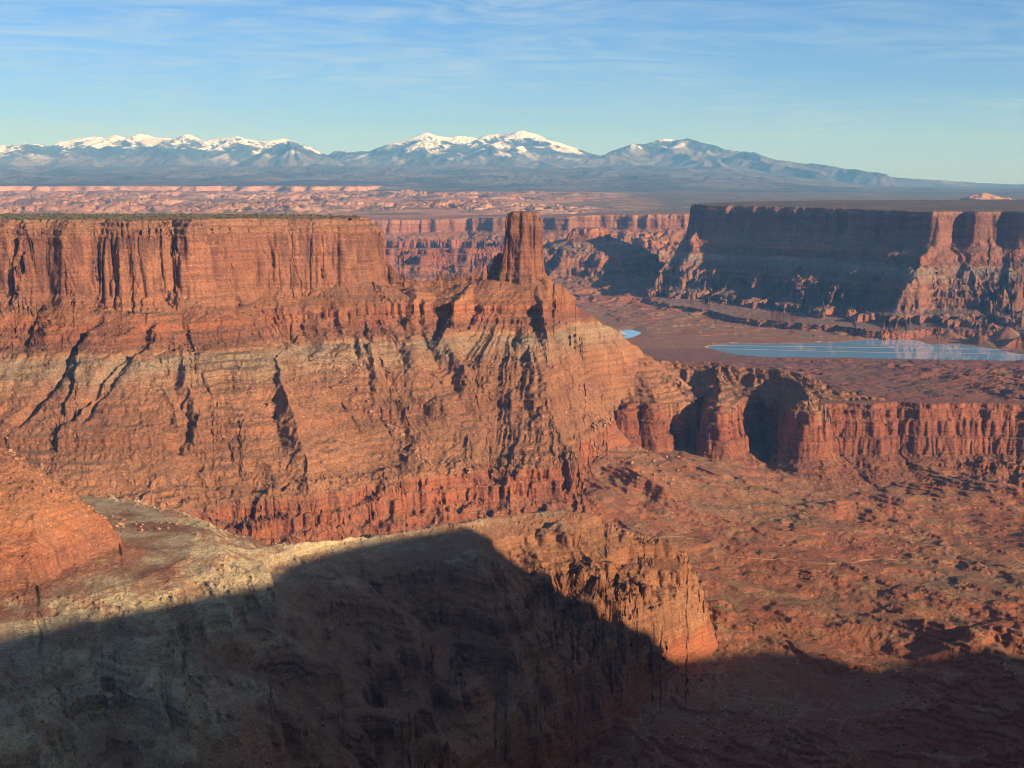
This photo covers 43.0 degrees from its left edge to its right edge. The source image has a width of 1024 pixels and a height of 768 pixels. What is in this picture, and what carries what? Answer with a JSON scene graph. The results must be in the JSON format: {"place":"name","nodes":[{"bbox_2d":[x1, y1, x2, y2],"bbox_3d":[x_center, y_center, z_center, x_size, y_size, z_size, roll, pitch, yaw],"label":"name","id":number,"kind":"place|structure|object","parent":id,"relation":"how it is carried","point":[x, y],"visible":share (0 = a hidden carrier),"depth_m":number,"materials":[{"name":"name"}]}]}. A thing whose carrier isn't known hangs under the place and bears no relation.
{"place":"outdoors","nodes":[
{"label":"outdoors","id":0,"kind":"place"},
{"bbox_2d":[0,133,339,167],"bbox_3d":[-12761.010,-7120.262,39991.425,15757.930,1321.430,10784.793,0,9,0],"label":"mountain range","id":1,"kind":"structure","parent":0,"point":[137,150],"depth_m":39846.84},
{"bbox_2d":[0,185,382,191],"bbox_3d":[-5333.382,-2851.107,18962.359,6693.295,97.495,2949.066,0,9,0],"label":"pale cliffs","id":2,"kind":"structure","parent":0,"point":[182,187],"depth_m":18152.47,"materials":[{"name":"beige stone"}]},
{"bbox_2d":[0,446,717,767],"bbox_3d":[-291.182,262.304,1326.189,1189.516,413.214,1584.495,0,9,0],"label":"ridge","id":3,"kind":"structure","parent":0,"point":[569,634],"depth_m":1382.33,"materials":[{"name":"stone"}]},
{"bbox_2d":[0,214,885,544],"bbox_3d":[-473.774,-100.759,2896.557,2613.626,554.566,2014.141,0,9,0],"label":"mesa","id":4,"kind":"structure","parent":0,"point":[166,362],"depth_m":2385.09,"materials":[{"name":"stone"}]},
{"bbox_2d":[0,212,358,220],"bbox_3d":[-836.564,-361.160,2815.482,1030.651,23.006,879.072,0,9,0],"label":"juniper scrub","id":5,"kind":"object","parent":4,"relation":"on","point":[23,216],"visible":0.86,"depth_m":2679.68,"materials":[{"name":"green plant"}]},
{"bbox_2d":[497,211,547,279],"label":"rock tower","id":6,"kind":"structure","parent":4,"relation":"on","point":[522,254],"depth_m":2739.85,"materials":[{"name":"stone"}]},
{"bbox_2d":[196,211,689,263],"bbox_3d":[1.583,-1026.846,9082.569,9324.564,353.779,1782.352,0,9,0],"label":"canyon wall","id":7,"kind":"structure","parent":0,"point":[661,235],"depth_m":9173.24,"materials":[{"name":"stone"}]},
{"bbox_2d":[385,239,503,280],"bbox_3d":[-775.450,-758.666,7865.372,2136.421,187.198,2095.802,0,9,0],"label":"canyon bench","id":8,"kind":"object","parent":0,"point":[422,260],"visible":0.34,"depth_m":7230.61,"materials":[{"name":"red stone"}]},
{"bbox_2d":[339,130,585,168],"bbox_3d":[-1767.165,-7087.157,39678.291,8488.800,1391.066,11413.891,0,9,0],"label":"mountain massif","id":9,"kind":"structure","parent":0,"point":[522,148],"depth_m":38954.72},
{"bbox_2d":[0,164,1023,194],"bbox_3d":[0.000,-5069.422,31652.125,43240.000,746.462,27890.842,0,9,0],"label":"foothills","id":10,"kind":"structure","parent":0,"point":[503,178],"depth_m":25734.56,"materials":[{"name":"stone"}]},
{"bbox_2d":[0,189,1023,214],"bbox_3d":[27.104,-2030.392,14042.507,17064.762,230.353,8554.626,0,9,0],"label":"slickrock hills","id":11,"kind":"structure","parent":0,"point":[401,202],"depth_m":12311.06,"materials":[{"name":"brown stone"}]},
{"bbox_2d":[960,193,1013,199],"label":"slickrock dome","id":12,"kind":"structure","parent":11,"relation":"on","point":[984,196],"depth_m":12256.93,"materials":[{"name":"stone"}]},
{"bbox_2d":[0,0,1023,183],"label":"sky","id":13,"kind":"structure","parent":0,"point":[913,89],"materials":[{"name":"blue"}]},
{"bbox_2d":[543,227,664,287],"bbox_3d":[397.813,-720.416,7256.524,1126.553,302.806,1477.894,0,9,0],"label":"butte","id":14,"kind":"object","parent":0,"point":[599,257],"visible":0.72,"depth_m":6845.80,"materials":[{"name":"stone"}]},
{"bbox_2d":[621,329,640,337],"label":"evaporation pond","id":15,"kind":"structure","parent":0,"point":[629,333],"depth_m":4903.40,"materials":[{"name":"blue liquid"}]},
{"bbox_2d":[272,278,1023,767],"bbox_3d":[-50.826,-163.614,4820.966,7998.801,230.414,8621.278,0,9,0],"label":"canyon floor","id":16,"kind":"structure","parent":0,"point":[788,672],"depth_m":2005.46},
{"bbox_2d":[587,446,1023,767],"bbox_3d":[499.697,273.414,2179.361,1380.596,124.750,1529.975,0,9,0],"label":"desert scrub","id":17,"kind":"object","parent":16,"relation":"on","point":[789,728],"visible":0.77,"depth_m":1982.25,"materials":[{"name":"green plant"}]},
{"bbox_2d":[586,138,862,171],"bbox_3d":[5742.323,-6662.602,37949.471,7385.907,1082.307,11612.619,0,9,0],"label":"mountain","id":18,"kind":"structure","parent":0,"point":[681,152],"depth_m":37035.66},
{"bbox_2d":[613,533,1023,571],"bbox_3d":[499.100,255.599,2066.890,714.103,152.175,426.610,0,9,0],"label":"dirt track","id":19,"kind":"structure","parent":0,"point":[631,534],"depth_m":2211.15,"materials":[{"name":"beige soil"}]},
{"bbox_2d":[614,286,1023,339],"bbox_3d":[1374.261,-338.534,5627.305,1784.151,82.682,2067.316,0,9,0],"label":"river scarp","id":20,"kind":"structure","parent":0,"point":[768,316],"depth_m":5077.65,"materials":[{"name":"stone"}]},
{"bbox_2d":[615,333,1023,495],"bbox_3d":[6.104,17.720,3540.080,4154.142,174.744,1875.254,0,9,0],"label":"canyon bench","id":21,"kind":"object","parent":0,"point":[963,416],"visible":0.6,"depth_m":2831.47,"materials":[{"name":"stone"}]},
{"bbox_2d":[646,199,1023,329],"bbox_3d":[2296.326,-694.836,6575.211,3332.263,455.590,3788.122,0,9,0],"label":"mesa","id":22,"kind":"structure","parent":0,"point":[948,261],"depth_m":5549.05,"materials":[{"name":"brown stone"}]},
{"bbox_2d":[708,339,1023,360],"bbox_3d":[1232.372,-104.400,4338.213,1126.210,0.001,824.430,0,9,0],"label":"evaporation pond","id":23,"kind":"structure","parent":0,"point":[862,349],"depth_m":4396.66,"materials":[{"name":"blue liquid"}]},
{"bbox_2d":[712,345,1008,349],"bbox_3d":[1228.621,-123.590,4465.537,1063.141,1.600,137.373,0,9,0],"label":"salt dike","id":24,"kind":"structure","parent":23,"relation":"in","point":[869,347],"depth_m":4475.25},
{"bbox_2d":[752,349,1023,354],"bbox_3d":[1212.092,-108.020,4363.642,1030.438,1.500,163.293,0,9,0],"label":"salt dike","id":25,"kind":"structure","parent":23,"relation":"in","point":[887,352],"depth_m":4342.16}
]}

